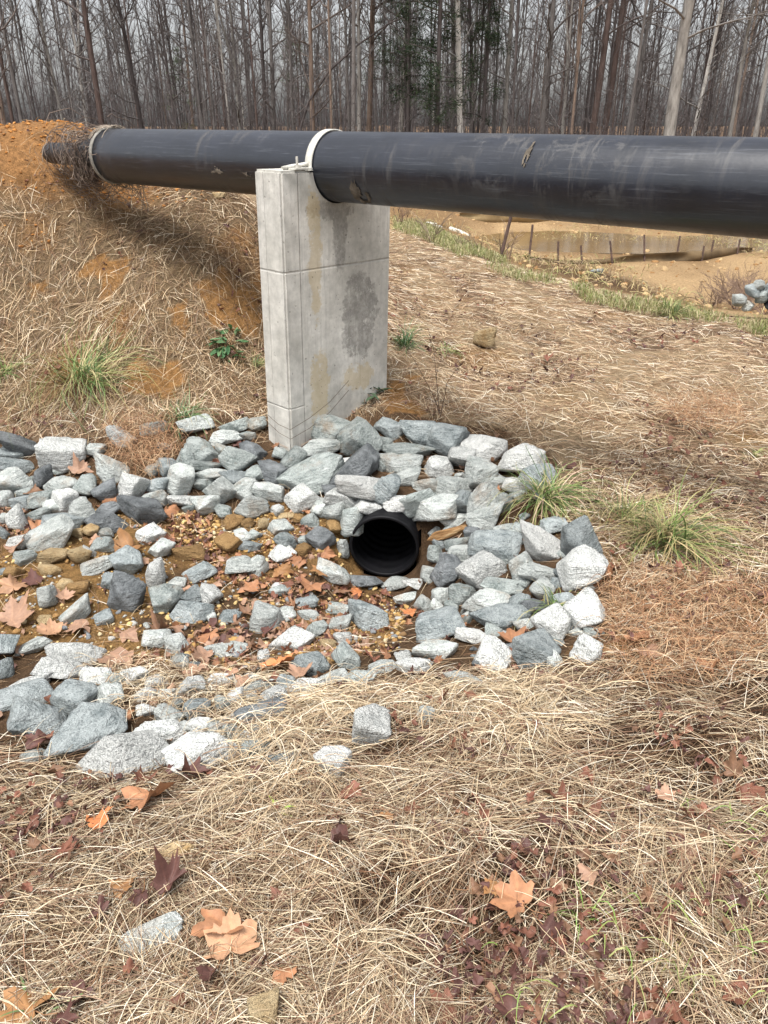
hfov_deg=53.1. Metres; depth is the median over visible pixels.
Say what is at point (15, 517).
rock
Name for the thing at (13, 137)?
clay clods
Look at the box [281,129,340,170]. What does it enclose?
pipe strap
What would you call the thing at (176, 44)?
forest tree
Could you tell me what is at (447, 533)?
driftwood
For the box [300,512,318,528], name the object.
rock
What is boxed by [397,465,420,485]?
rock
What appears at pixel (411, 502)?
rock
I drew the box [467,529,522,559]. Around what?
rock
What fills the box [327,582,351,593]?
fallen leaf
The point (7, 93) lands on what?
forest tree
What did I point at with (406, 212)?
dead bush
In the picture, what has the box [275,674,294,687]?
rock
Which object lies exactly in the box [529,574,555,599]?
rock
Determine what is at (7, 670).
rock
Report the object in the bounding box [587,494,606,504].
fallen leaf
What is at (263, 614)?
rock
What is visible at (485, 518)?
rock
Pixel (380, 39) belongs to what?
pine tree
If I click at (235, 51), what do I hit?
forest tree
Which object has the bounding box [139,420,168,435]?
rock
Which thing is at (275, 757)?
rock
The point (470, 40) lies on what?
forest tree
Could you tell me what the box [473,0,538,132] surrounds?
forest tree
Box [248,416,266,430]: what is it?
rock
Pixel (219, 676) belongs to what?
rock
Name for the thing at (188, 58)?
forest tree
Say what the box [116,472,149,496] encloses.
rock
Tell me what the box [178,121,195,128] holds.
evergreen shrub
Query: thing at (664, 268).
basin clods
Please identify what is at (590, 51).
forest tree
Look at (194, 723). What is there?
rock
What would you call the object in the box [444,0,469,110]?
forest tree
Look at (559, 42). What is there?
forest tree
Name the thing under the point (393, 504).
rock
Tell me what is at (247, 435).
rock
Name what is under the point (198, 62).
forest tree
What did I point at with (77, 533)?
rock
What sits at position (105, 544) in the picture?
rock
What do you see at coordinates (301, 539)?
rock
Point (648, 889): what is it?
fallen leaf
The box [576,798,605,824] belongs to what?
fallen leaf
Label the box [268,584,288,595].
rock
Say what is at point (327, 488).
rock
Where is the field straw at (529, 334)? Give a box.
[7,228,767,437]
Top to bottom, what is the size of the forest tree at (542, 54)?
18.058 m
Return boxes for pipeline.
[42,127,767,238]
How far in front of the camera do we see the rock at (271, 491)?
4.67 m
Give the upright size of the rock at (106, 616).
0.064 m
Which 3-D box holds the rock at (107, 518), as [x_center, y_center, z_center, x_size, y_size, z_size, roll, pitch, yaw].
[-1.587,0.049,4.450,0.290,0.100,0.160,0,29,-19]
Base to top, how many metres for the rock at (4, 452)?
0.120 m
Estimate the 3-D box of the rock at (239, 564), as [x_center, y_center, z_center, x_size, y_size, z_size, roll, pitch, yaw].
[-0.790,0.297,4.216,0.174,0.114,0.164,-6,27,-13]
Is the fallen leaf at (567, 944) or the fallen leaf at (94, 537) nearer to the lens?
the fallen leaf at (567, 944)
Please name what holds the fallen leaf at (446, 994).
on the foreground straw at (382, 987)
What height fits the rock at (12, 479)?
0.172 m
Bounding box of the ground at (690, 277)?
[0,121,767,1023]
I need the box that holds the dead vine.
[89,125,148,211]
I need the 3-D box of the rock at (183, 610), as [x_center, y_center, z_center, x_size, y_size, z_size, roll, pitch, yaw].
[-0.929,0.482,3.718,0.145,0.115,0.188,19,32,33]
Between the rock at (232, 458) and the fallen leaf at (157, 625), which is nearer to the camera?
the fallen leaf at (157, 625)
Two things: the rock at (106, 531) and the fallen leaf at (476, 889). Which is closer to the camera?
the fallen leaf at (476, 889)
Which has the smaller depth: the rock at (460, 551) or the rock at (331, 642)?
the rock at (331, 642)
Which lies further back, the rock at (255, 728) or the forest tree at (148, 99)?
the forest tree at (148, 99)
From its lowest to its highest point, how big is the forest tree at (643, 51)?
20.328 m
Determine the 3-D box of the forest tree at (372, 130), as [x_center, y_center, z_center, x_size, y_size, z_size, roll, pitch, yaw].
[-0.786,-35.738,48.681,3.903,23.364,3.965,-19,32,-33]
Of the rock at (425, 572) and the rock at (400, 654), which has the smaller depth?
the rock at (400, 654)
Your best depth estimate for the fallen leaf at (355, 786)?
2.14 m
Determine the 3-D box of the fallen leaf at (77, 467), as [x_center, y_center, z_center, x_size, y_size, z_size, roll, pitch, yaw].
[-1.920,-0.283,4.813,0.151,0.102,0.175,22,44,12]
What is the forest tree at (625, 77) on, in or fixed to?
on the ground at (690, 277)
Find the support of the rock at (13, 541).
on the ground at (690, 277)
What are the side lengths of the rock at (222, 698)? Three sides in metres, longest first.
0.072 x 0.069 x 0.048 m
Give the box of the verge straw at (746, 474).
[0,384,767,714]
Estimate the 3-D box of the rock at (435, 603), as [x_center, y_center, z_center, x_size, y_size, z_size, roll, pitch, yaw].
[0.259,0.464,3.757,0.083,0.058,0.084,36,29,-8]
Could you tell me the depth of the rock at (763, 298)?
8.00 m
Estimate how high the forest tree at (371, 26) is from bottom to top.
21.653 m
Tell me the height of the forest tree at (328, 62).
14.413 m
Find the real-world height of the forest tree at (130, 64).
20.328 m
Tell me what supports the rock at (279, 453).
on the ground at (690, 277)
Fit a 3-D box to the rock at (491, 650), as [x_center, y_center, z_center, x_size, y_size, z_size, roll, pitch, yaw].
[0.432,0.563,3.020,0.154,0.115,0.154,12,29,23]
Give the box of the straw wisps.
[53,646,297,731]
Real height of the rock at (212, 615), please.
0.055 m
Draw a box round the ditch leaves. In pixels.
[0,410,605,744]
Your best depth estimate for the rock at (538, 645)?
2.92 m
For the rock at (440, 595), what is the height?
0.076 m
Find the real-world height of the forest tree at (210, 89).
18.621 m
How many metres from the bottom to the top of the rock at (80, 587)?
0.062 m
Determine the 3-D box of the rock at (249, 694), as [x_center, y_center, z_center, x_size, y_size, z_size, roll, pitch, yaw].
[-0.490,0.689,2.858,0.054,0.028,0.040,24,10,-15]
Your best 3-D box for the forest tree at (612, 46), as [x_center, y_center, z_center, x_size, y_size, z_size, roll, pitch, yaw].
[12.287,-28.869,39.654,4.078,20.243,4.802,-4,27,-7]
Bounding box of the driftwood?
[427,524,467,540]
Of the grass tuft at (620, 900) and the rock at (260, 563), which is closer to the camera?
the grass tuft at (620, 900)
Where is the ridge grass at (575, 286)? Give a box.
[391,215,767,335]
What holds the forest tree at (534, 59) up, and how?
on the ground at (690, 277)
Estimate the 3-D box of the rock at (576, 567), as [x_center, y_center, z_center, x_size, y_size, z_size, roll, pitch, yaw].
[0.895,0.256,3.475,0.215,0.170,0.234,-3,27,-7]
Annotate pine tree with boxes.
[167,47,196,127]
[277,0,308,88]
[361,0,403,130]
[371,0,436,131]
[388,0,489,131]
[453,0,514,132]
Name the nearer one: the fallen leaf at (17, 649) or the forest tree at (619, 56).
the fallen leaf at (17, 649)
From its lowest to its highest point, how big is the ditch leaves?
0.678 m
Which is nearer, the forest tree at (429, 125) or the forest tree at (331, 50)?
the forest tree at (429, 125)
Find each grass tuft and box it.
[0,299,182,447]
[0,350,35,385]
[0,972,93,1023]
[145,378,222,441]
[240,352,264,370]
[268,795,294,820]
[387,314,436,356]
[433,339,470,359]
[481,448,620,533]
[514,579,577,629]
[548,873,606,940]
[571,467,701,545]
[585,462,767,584]
[600,877,648,919]
[637,927,706,990]
[648,291,703,323]
[734,447,767,459]
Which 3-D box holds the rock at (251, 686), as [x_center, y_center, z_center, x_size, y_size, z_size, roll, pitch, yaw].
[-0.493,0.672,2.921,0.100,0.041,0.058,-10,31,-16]
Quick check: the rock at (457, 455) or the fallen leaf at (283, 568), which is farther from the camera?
the rock at (457, 455)
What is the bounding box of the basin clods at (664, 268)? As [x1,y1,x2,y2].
[422,209,766,313]
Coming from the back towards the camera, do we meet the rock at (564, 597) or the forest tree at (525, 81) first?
the forest tree at (525, 81)
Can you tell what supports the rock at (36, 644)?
on the ground at (690, 277)
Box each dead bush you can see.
[392,207,412,224]
[411,212,452,242]
[451,221,471,244]
[464,227,497,248]
[494,238,512,255]
[502,220,526,260]
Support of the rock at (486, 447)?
on the ground at (690, 277)
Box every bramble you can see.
[692,282,732,305]
[700,273,753,303]
[701,260,764,292]
[701,266,766,308]
[714,273,767,314]
[715,259,767,311]
[716,262,767,296]
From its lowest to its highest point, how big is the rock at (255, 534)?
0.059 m
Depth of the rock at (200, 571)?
4.09 m
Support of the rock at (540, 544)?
on the ground at (690, 277)
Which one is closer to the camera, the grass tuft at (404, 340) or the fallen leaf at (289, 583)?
the fallen leaf at (289, 583)
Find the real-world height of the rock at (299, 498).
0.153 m
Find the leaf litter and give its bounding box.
[0,118,767,1023]
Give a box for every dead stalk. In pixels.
[398,322,459,416]
[442,362,461,393]
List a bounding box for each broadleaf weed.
[205,324,248,361]
[363,387,391,402]
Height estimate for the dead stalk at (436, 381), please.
0.686 m
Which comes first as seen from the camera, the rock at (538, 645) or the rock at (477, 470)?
the rock at (538, 645)
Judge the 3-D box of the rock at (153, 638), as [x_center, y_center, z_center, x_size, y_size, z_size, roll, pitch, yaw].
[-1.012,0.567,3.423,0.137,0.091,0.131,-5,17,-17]
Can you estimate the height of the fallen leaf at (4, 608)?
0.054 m
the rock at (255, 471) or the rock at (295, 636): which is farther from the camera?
the rock at (255, 471)
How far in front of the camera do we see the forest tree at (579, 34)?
32.76 m
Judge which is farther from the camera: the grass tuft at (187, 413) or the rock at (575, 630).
the grass tuft at (187, 413)
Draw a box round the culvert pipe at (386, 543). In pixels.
[349,508,420,576]
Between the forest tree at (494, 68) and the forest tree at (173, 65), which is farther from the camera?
the forest tree at (494, 68)
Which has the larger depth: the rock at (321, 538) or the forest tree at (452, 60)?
the forest tree at (452, 60)
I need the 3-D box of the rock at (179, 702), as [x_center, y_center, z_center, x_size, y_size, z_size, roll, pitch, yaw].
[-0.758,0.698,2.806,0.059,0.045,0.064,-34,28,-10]
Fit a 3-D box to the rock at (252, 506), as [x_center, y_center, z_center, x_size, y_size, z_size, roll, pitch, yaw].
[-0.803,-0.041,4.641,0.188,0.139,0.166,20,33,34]
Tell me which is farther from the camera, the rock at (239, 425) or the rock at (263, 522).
the rock at (239, 425)
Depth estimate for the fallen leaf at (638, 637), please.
2.96 m
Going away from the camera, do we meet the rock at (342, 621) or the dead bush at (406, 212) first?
the rock at (342, 621)
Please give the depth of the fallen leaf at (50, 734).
2.56 m
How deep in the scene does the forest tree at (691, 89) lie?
44.65 m
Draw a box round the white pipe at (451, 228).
[449,227,468,235]
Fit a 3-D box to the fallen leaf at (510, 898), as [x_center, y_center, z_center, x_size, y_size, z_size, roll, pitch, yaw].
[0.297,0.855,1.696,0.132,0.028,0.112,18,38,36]
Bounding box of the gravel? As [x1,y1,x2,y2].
[0,503,408,673]
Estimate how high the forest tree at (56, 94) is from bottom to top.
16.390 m
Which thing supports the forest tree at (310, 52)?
on the ground at (690, 277)
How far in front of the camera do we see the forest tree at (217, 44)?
53.55 m
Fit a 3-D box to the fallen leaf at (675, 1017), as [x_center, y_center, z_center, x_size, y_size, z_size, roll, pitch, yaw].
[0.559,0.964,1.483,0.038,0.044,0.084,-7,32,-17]
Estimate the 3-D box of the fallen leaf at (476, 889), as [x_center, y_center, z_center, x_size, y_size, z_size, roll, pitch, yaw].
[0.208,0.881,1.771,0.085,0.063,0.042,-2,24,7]
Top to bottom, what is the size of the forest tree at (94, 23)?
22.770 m
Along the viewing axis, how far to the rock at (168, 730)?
2.54 m
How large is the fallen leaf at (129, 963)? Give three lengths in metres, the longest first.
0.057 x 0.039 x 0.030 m
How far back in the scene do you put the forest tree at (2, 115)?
35.10 m
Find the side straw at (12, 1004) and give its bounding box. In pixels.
[0,863,767,1023]
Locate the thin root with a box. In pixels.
[263,384,348,438]
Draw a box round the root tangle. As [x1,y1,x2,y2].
[35,108,142,208]
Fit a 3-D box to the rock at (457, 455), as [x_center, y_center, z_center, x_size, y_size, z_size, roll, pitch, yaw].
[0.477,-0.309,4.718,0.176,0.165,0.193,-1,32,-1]
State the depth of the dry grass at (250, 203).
5.86 m
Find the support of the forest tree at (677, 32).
on the ground at (690, 277)
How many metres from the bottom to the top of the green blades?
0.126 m
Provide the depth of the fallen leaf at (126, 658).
3.24 m
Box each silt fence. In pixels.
[459,213,550,222]
[500,217,751,263]
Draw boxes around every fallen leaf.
[0,573,28,596]
[0,589,33,628]
[0,986,59,1023]
[1,534,25,554]
[2,598,18,610]
[15,645,23,655]
[21,568,46,585]
[23,483,43,493]
[25,729,53,748]
[28,519,40,528]
[36,618,70,634]
[37,764,65,773]
[40,995,78,1023]
[41,731,53,740]
[44,833,76,858]
[47,968,100,1006]
[55,586,74,603]
[62,619,102,632]
[68,452,93,476]
[74,806,112,828]
[86,534,99,544]
[88,893,108,928]
[97,645,133,665]
[101,528,147,551]
[102,489,118,502]
[105,626,140,642]
[105,876,135,899]
[112,650,140,665]
[118,957,138,978]
[120,781,174,811]
[126,710,141,719]
[127,880,149,911]
[131,765,157,787]
[143,557,152,564]
[147,607,168,629]
[150,845,188,915]
[160,992,187,1012]
[161,503,179,517]
[163,533,174,552]
[168,621,184,634]
[175,752,210,774]
[182,662,208,676]
[191,645,221,663]
[191,898,242,937]
[195,959,219,982]
[197,628,231,643]
[202,908,259,975]
[207,665,241,680]
[213,579,223,586]
[235,603,251,615]
[235,673,254,687]
[237,579,269,592]
[242,953,268,969]
[244,598,267,609]
[244,765,270,778]
[256,619,277,634]
[257,671,279,681]
[260,653,293,670]
[264,562,293,580]
[267,965,297,984]
[270,886,289,902]
[279,576,302,586]
[280,921,309,938]
[287,662,312,677]
[291,555,305,568]
[297,577,324,591]
[310,564,327,576]
[318,824,355,846]
[321,546,336,559]
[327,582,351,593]
[330,808,348,828]
[336,778,372,801]
[350,588,361,597]
[364,648,385,661]
[374,806,392,819]
[387,643,398,649]
[396,802,419,816]
[399,608,421,616]
[409,931,434,947]
[425,688,449,705]
[427,988,467,1023]
[448,900,464,922]
[456,877,484,895]
[464,691,489,707]
[479,872,497,895]
[489,870,546,918]
[493,980,526,1022]
[498,626,525,641]
[532,911,563,943]
[536,804,564,835]
[542,780,571,805]
[543,352,553,360]
[549,933,579,952]
[561,462,582,470]
[576,477,590,489]
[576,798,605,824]
[577,764,594,783]
[577,863,600,886]
[585,969,606,996]
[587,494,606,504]
[601,515,616,524]
[603,560,617,576]
[606,911,642,935]
[621,629,649,641]
[629,644,661,658]
[638,872,657,914]
[653,900,676,935]
[655,783,676,806]
[662,992,689,1023]
[665,834,704,865]
[684,955,709,975]
[698,657,720,669]
[722,975,762,1004]
[723,748,744,785]
[732,782,767,808]
[734,965,766,1004]
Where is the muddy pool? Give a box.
[474,231,767,253]
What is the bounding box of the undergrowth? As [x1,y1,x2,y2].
[0,34,767,136]
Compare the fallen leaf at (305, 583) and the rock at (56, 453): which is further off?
the rock at (56, 453)
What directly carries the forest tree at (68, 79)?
on the ground at (690, 277)
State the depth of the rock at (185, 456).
4.82 m
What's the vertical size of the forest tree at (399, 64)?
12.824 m
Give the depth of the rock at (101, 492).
4.60 m
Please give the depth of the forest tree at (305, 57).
54.00 m
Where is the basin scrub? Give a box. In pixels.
[390,207,767,311]
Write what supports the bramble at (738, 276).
on the ground at (690, 277)
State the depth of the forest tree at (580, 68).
38.14 m
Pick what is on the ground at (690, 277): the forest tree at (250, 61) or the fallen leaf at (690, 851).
the forest tree at (250, 61)
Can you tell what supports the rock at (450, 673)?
on the ground at (690, 277)
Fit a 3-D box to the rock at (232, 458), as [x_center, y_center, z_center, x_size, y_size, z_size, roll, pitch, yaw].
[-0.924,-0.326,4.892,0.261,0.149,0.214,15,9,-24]
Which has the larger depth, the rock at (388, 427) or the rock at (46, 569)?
the rock at (388, 427)
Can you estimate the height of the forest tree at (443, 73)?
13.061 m
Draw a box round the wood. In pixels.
[0,0,767,136]
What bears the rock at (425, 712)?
on the ground at (690, 277)
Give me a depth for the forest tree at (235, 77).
41.17 m
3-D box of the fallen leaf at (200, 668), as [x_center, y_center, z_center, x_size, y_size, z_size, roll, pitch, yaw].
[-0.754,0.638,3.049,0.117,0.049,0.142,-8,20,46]
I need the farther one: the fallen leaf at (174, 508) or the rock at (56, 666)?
the fallen leaf at (174, 508)
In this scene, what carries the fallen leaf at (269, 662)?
on the ground at (690, 277)
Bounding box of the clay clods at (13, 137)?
[0,120,206,249]
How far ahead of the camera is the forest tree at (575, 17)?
46.40 m
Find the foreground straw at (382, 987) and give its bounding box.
[0,611,767,1023]
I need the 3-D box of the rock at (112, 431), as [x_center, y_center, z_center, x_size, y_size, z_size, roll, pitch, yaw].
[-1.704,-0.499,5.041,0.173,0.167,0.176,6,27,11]
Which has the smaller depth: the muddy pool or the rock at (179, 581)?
the rock at (179, 581)
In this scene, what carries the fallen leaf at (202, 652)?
on the gravel
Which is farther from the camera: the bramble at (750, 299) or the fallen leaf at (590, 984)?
the bramble at (750, 299)
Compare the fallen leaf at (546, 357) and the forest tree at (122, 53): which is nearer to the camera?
the fallen leaf at (546, 357)
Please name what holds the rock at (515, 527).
on the ground at (690, 277)
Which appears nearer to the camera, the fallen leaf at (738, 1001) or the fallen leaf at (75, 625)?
the fallen leaf at (738, 1001)
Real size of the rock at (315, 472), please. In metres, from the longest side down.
0.452 x 0.265 x 0.184 m
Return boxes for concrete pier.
[255,168,389,450]
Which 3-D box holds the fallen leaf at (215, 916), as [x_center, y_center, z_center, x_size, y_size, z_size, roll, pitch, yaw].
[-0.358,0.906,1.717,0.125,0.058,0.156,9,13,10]
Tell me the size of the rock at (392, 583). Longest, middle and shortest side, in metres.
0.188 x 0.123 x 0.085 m
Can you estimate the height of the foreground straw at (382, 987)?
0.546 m
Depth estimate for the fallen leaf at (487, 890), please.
1.74 m
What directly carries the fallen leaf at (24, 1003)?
on the foreground straw at (382, 987)
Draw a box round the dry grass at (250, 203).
[0,117,267,430]
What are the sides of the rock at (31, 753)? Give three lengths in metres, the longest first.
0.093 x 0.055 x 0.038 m
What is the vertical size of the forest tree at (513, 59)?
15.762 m
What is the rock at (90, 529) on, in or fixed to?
on the ground at (690, 277)
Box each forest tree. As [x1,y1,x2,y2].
[0,0,34,124]
[0,0,99,120]
[0,1,23,122]
[0,1,27,121]
[0,11,18,123]
[0,37,14,121]
[0,45,21,117]
[1,0,44,121]
[3,0,33,120]
[23,0,80,120]
[33,0,58,117]
[37,0,82,121]
[41,0,107,125]
[42,0,70,117]
[43,0,85,121]
[53,0,135,126]
[63,0,109,127]
[65,1,112,107]
[80,0,134,123]
[80,0,153,128]
[86,0,139,128]
[99,1,133,128]
[103,0,132,128]
[103,0,138,123]
[105,0,138,128]
[106,0,148,128]
[128,0,164,128]
[129,1,172,128]
[130,0,202,128]
[130,0,251,129]
[135,0,195,127]
[143,1,185,128]
[147,0,182,128]
[149,0,198,128]
[150,1,167,128]
[160,0,197,122]
[168,0,189,128]
[169,0,262,129]
[172,0,203,126]
[175,0,240,129]
[176,0,219,129]
[178,0,213,126]
[183,0,207,123]
[186,0,214,129]
[186,0,215,129]
[191,0,239,128]
[198,0,229,129]
[205,0,253,122]
[205,0,253,127]
[208,8,227,124]
[209,0,289,128]
[211,4,222,129]
[222,0,258,128]
[223,0,243,129]
[225,0,272,126]
[226,0,291,129]
[227,0,244,93]
[227,0,326,129]
[229,0,259,129]
[237,1,258,129]
[253,0,331,130]
[262,0,282,95]
[262,0,321,130]
[266,0,318,128]
[277,1,305,126]
[279,0,371,130]
[280,0,335,130]
[283,0,322,130]
[291,1,306,122]
[299,0,327,129]
[299,2,309,127]
[299,7,424,130]
[307,0,324,130]
[312,0,332,128]
[312,0,336,116]
[312,0,342,113]
[312,0,348,79]
[313,0,340,128]
[318,0,356,130]
[322,0,360,130]
[326,0,380,130]
[332,1,368,129]
[341,0,368,130]
[344,1,386,131]
[349,2,362,116]
[351,0,388,131]
[360,0,403,131]
[361,9,382,108]
[370,0,418,131]
[375,0,397,131]
[375,0,443,131]
[376,9,390,128]
[378,7,413,131]
[379,0,416,67]
[386,0,478,132]
[388,6,402,109]
[394,2,421,131]
[404,1,430,123]
[413,0,443,131]
[415,0,503,132]
[417,0,503,132]
[426,2,445,130]
[428,5,451,132]
[436,0,450,129]
[442,0,478,119]
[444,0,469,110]
[446,3,473,128]
[455,0,493,132]
[461,0,473,131]
[461,2,482,88]
[461,4,487,131]
[462,1,475,131]
[466,0,493,132]
[466,2,482,132]
[469,0,505,132]
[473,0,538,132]
[476,3,506,131]
[479,2,508,132]
[487,0,557,133]
[487,1,506,129]
[491,0,559,130]
[493,0,516,130]
[496,0,525,133]
[505,14,523,109]
[507,3,522,132]
[515,0,556,133]
[517,1,536,132]
[523,0,587,133]
[525,0,573,133]
[526,0,559,133]
[527,0,595,133]
[530,2,562,127]
[531,0,627,133]
[534,0,557,130]
[540,0,595,128]
[550,0,593,133]
[551,0,589,133]
[551,0,591,132]
[554,8,591,123]
[560,0,613,133]
[564,0,603,134]
[566,0,606,133]
[572,1,604,134]
[581,1,619,110]
[581,2,605,132]
[583,0,613,134]
[586,0,664,134]
[589,0,709,134]
[597,0,628,132]
[597,0,642,108]
[597,0,642,134]
[601,0,673,134]
[605,5,628,96]
[609,37,618,134]
[610,0,637,134]
[612,3,631,119]
[614,1,648,134]
[617,0,643,134]
[626,0,668,134]
[627,0,670,134]
[630,0,679,134]
[634,0,680,134]
[636,0,767,135]
[637,0,764,135]
[651,0,702,115]
[668,0,700,70]
[675,0,749,68]
[678,1,730,135]
[680,0,739,135]
[681,0,708,123]
[689,0,743,134]
[692,0,741,135]
[693,0,746,135]
[703,0,747,135]
[704,0,767,136]
[710,0,742,131]
[715,0,767,136]
[716,0,733,77]
[723,0,761,136]
[725,0,766,136]
[729,0,766,136]
[729,1,767,104]
[732,0,767,136]
[734,17,767,135]
[736,2,766,60]
[751,25,767,130]
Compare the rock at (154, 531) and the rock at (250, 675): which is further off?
the rock at (154, 531)
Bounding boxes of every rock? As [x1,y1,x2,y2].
[0,431,36,456]
[0,446,23,458]
[0,457,34,472]
[0,467,33,491]
[0,490,13,507]
[0,513,6,524]
[0,526,9,539]
[0,634,19,654]
[0,657,14,678]
[0,678,53,711]
[3,565,26,577]
[5,503,27,530]
[6,534,31,549]
[7,695,67,736]
[8,495,29,510]
[9,672,51,686]
[12,549,37,566]
[13,487,31,496]
[14,636,52,655]
[19,748,44,764]
[25,507,51,519]
[25,514,74,550]
[26,489,54,508]
[30,655,83,679]
[33,464,53,489]
[34,437,86,474]
[35,547,68,563]
[36,584,58,608]
[37,615,51,624]
[38,563,61,575]
[41,512,85,528]
[42,499,58,512]
[42,701,127,759]
[43,475,77,489]
[44,642,107,665]
[49,678,97,715]
[51,488,79,512]
[52,470,66,475]
[55,578,72,590]
[58,593,90,623]
[64,580,89,593]
[67,545,92,562]
[68,496,95,517]
[71,528,83,537]
[72,473,96,495]
[76,730,168,780]
[79,666,111,685]
[80,555,112,575]
[82,523,99,535]
[83,510,128,533]
[83,545,96,556]
[86,443,106,455]
[90,477,116,501]
[90,536,114,552]
[93,452,129,483]
[93,608,114,625]
[94,682,124,706]
[96,501,119,512]
[97,527,113,537]
[100,572,112,589]
[104,671,124,682]
[105,425,137,447]
[107,570,146,612]
[108,545,143,574]
[115,911,183,959]
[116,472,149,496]
[116,495,167,523]
[119,666,148,684]
[133,686,156,701]
[133,719,187,742]
[135,521,166,544]
[135,703,154,716]
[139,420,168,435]
[141,629,171,648]
[142,489,167,505]
[143,622,151,628]
[144,674,167,687]
[145,463,158,476]
[145,557,166,586]
[146,477,168,491]
[148,537,175,557]
[148,583,183,612]
[152,840,195,863]
[154,703,184,720]
[156,457,176,476]
[157,688,179,700]
[161,731,238,777]
[163,632,188,653]
[166,462,194,494]
[166,495,191,505]
[168,576,186,587]
[169,600,214,623]
[169,653,188,667]
[171,543,205,560]
[171,695,184,709]
[175,413,214,432]
[176,448,194,464]
[177,675,205,695]
[180,584,201,601]
[180,720,190,731]
[181,504,194,512]
[181,561,217,583]
[182,698,210,719]
[183,436,218,460]
[185,717,212,731]
[189,495,220,514]
[190,460,221,470]
[192,478,215,489]
[195,468,226,478]
[200,583,223,603]
[202,476,236,503]
[204,641,247,657]
[205,673,234,686]
[206,612,216,620]
[207,720,227,737]
[209,429,242,445]
[212,192,225,198]
[213,531,242,552]
[214,442,225,453]
[214,504,231,518]
[214,695,233,710]
[218,417,248,431]
[218,446,258,470]
[218,470,245,483]
[219,609,241,623]
[221,724,241,738]
[222,514,244,530]
[225,555,255,573]
[227,686,244,703]
[232,696,286,727]
[233,477,257,499]
[233,528,251,540]
[234,495,270,518]
[237,541,261,551]
[237,730,251,739]
[238,738,273,761]
[239,431,256,440]
[239,441,267,459]
[241,517,255,528]
[243,679,264,692]
[244,672,258,680]
[245,464,262,480]
[245,693,257,700]
[247,555,268,576]
[247,987,279,1023]
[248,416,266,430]
[249,529,260,539]
[249,600,282,633]
[250,724,267,736]
[251,482,284,501]
[257,459,287,483]
[257,648,269,661]
[257,685,290,702]
[258,517,268,528]
[262,751,294,772]
[264,679,275,688]
[267,518,293,534]
[268,544,296,561]
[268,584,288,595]
[268,625,315,651]
[270,504,284,516]
[271,582,283,586]
[272,446,287,458]
[272,532,297,548]
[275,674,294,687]
[276,452,344,494]
[277,512,293,519]
[280,445,310,467]
[280,606,296,622]
[284,483,320,513]
[287,677,325,694]
[290,651,331,676]
[292,513,303,522]
[294,542,312,556]
[295,594,318,607]
[297,609,319,620]
[298,535,309,543]
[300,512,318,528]
[302,438,340,455]
[305,526,335,549]
[306,620,327,636]
[310,502,325,515]
[311,414,350,438]
[313,745,351,778]
[314,497,323,517]
[316,557,350,584]
[318,668,348,683]
[319,638,336,648]
[321,484,335,495]
[322,501,344,520]
[323,488,356,508]
[325,601,348,614]
[326,519,340,532]
[328,613,352,630]
[330,443,379,484]
[331,640,360,669]
[333,632,351,643]
[335,475,379,500]
[336,539,349,558]
[337,416,384,455]
[340,506,363,536]
[344,670,376,686]
[348,598,389,630]
[350,575,383,587]
[352,703,391,746]
[354,498,382,514]
[368,659,395,672]
[373,417,403,440]
[373,474,400,504]
[377,459,385,471]
[379,452,423,473]
[380,436,392,443]
[381,442,435,455]
[381,576,408,590]
[383,495,405,511]
[393,591,415,604]
[394,649,411,660]
[395,657,432,672]
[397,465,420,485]
[398,420,435,445]
[398,488,435,517]
[402,578,422,589]
[411,478,436,492]
[411,639,457,658]
[412,493,458,521]
[413,594,432,611]
[415,606,465,642]
[416,705,434,725]
[420,565,433,584]
[424,455,454,478]
[426,422,469,456]
[427,545,441,562]
[428,526,440,534]
[429,535,444,548]
[430,553,460,587]
[430,598,442,609]
[431,587,448,603]
[435,476,473,494]
[440,513,465,526]
[443,537,468,551]
[443,600,458,609]
[443,670,486,685]
[447,544,470,562]
[448,446,475,465]
[448,583,475,604]
[454,472,464,477]
[454,627,485,643]
[455,489,471,512]
[455,550,507,589]
[460,434,507,461]
[461,588,510,611]
[462,614,472,623]
[463,526,479,536]
[464,455,498,487]
[465,501,504,529]
[467,482,500,513]
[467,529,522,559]
[469,603,531,629]
[472,634,511,670]
[472,659,479,668]
[473,327,496,348]
[479,576,523,595]
[485,622,502,636]
[489,474,505,488]
[489,523,512,529]
[497,492,513,512]
[498,443,545,471]
[501,477,525,492]
[507,522,521,533]
[508,551,532,579]
[509,488,527,501]
[509,593,530,603]
[512,628,560,668]
[513,618,533,629]
[518,463,557,490]
[518,562,555,580]
[519,513,530,519]
[519,579,531,587]
[520,519,560,561]
[520,598,549,614]
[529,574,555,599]
[530,602,570,639]
[532,489,548,503]
[539,516,567,533]
[544,594,552,603]
[546,649,563,668]
[550,577,561,588]
[552,592,573,603]
[553,637,564,646]
[556,544,608,591]
[557,549,565,557]
[560,515,602,554]
[563,587,606,628]
[568,628,583,635]
[569,633,603,663]
[583,625,604,636]
[590,269,602,274]
[731,294,746,306]
[741,300,754,311]
[744,283,759,298]
[753,279,764,289]
[755,289,767,303]
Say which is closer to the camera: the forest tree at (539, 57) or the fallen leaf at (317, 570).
the fallen leaf at (317, 570)
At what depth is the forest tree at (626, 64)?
58.08 m
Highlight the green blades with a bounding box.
[484,798,767,1023]
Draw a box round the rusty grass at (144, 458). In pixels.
[82,379,767,700]
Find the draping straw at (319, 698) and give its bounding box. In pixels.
[141,658,660,851]
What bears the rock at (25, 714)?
on the ground at (690, 277)
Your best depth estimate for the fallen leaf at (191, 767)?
2.32 m

